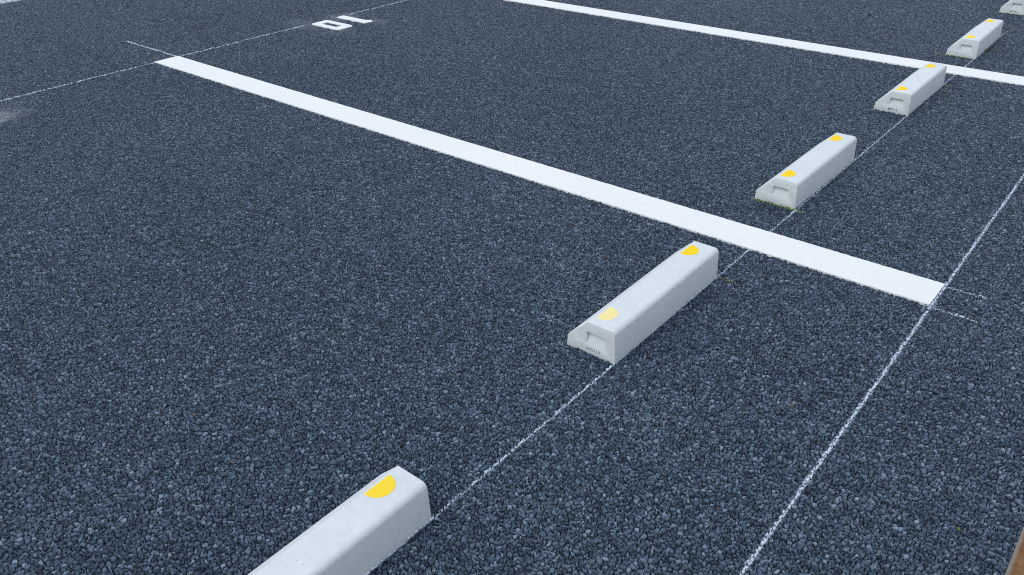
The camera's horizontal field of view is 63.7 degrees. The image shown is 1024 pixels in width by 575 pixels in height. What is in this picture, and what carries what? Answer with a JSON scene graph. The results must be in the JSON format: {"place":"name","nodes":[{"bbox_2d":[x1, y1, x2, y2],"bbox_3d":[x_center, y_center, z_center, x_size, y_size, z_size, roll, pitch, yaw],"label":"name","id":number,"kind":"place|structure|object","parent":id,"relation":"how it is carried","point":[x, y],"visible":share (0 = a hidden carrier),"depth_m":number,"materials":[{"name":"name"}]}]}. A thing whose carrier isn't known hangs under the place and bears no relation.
{"place":"outdoors","nodes":[
{"label":"outdoors","id":0,"kind":"place"},
{"bbox_2d":[0,0,1023,574],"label":"ground","id":1,"kind":"structure","parent":0,"point":[308,318],"depth_m":2.59,"materials":[{"name":"grey asphalt"}]},
{"bbox_2d":[127,41,174,55],"bbox_3d":[-2.252,-1.493,5.148,0.595,0.001,0.016,22,38,33],"label":"chalk line","id":2,"kind":"object","parent":1,"relation":"on","point":[149,48],"visible":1,"depth_m":5.17,"materials":[{"name":"white"}]},
{"bbox_2d":[1,25,303,100],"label":"chalk line","id":3,"kind":"object","parent":1,"relation":"on","point":[137,67],"visible":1,"depth_m":4.75,"materials":[{"name":"white"}]},
{"bbox_2d":[312,20,351,30],"bbox_3d":[-1.222,-1.783,5.605,0.285,0.010,0.146,22,38,33],"label":"painted digit","id":4,"kind":"object","parent":1,"relation":"on","point":[342,26],"visible":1,"depth_m":5.59,"materials":[{"name":"white paint"}]},
{"bbox_2d":[248,466,430,574],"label":"wheel stop","id":5,"kind":"object","parent":1,"relation":"on","point":[368,527],"visible":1,"depth_m":1.66,"materials":[{"name":"concrete"}]},
{"bbox_2d":[337,15,372,23],"bbox_3d":[-1.090,-1.868,5.742,0.301,0.010,0.089,22,38,33],"label":"painted digit","id":6,"kind":"object","parent":1,"relation":"on","point":[353,19],"visible":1,"depth_m":5.72,"materials":[{"name":"white paint"}]},
{"bbox_2d":[348,0,407,14],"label":"chalk line","id":7,"kind":"object","parent":1,"relation":"on","point":[377,7],"visible":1,"depth_m":6.04,"materials":[{"name":"white"}]},
{"bbox_2d":[154,56,944,305],"bbox_3d":[-0.381,-0.671,3.738,4.375,0.010,0.158,22,38,33],"label":"parking line","id":8,"kind":"object","parent":1,"relation":"on","point":[923,291],"visible":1,"depth_m":3.18,"materials":[{"name":"white paint"}]},
{"bbox_2d":[567,241,718,363],"bbox_3d":[0.408,0.020,2.475,0.162,0.105,0.600,22,38,33],"label":"wheel stop","id":9,"kind":"object","parent":1,"relation":"on","point":[621,325],"visible":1,"depth_m":2.37,"materials":[{"name":"concrete"}]},
{"bbox_2d":[365,34,1002,574],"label":"chalk line","id":10,"kind":"object","parent":1,"relation":"on","point":[621,358],"visible":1,"depth_m":2.14,"materials":[{"name":"white paint"}]},
{"bbox_2d":[504,0,1023,85],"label":"parking line","id":11,"kind":"object","parent":1,"relation":"on","point":[951,69],"visible":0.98,"depth_m":5.05,"materials":[{"name":"white paint"}]},
{"bbox_2d":[755,133,856,208],"bbox_3d":[1.183,-0.482,3.286,0.162,0.105,0.600,23,38,34],"label":"wheel stop","id":12,"kind":"object","parent":1,"relation":"on","point":[801,180],"visible":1,"depth_m":3.17,"materials":[{"name":"concrete"}]},
{"bbox_2d":[740,174,1023,574],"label":"chalk line","id":13,"kind":"object","parent":1,"relation":"on","point":[748,562],"visible":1,"depth_m":2.09,"materials":[{"name":"white paint"}]},
{"bbox_2d":[873,62,946,115],"bbox_3d":[2.009,-1.008,4.136,0.162,0.105,0.600,22,38,33],"label":"wheel stop","id":14,"kind":"object","parent":1,"relation":"on","point":[911,93],"visible":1,"depth_m":4.00,"materials":[{"name":"concrete"}]},
{"bbox_2d":[933,307,976,321],"bbox_3d":[1.316,0.079,2.442,0.130,0.001,0.014,22,38,33],"label":"chalk line","id":15,"kind":"object","parent":1,"relation":"on","point":[956,315],"visible":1,"depth_m":2.44,"materials":[{"name":"white paint"}]},
{"bbox_2d":[946,18,1002,58],"bbox_3d":[2.774,-1.497,4.925,0.162,0.105,0.600,22,38,33],"label":"wheel stop","id":16,"kind":"object","parent":1,"relation":"on","point":[976,41],"visible":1,"depth_m":4.77,"materials":[{"name":"concrete"}]},
{"bbox_2d":[999,0,1023,14],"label":"wheel stop","id":17,"kind":"object","parent":1,"relation":"on","point":[1016,7],"visible":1,"depth_m":5.59,"materials":[{"name":"concrete"}]},
{"bbox_2d":[1005,527,1023,574],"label":"edging strip","id":18,"kind":"object","parent":1,"relation":"on","point":[1016,565],"visible":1,"depth_m":1.66,"materials":[{"name":"metal"}]},
{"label":"drain channel","id":19,"kind":"structure","parent":0,"visible":0},
{"bbox_2d":[0,0,24,4],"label":"drain grate","id":20,"kind":"object","parent":19,"relation":"on","point":[4,1],"visible":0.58,"depth_m":6.41,"materials":[{"name":"metal"}]}
]}

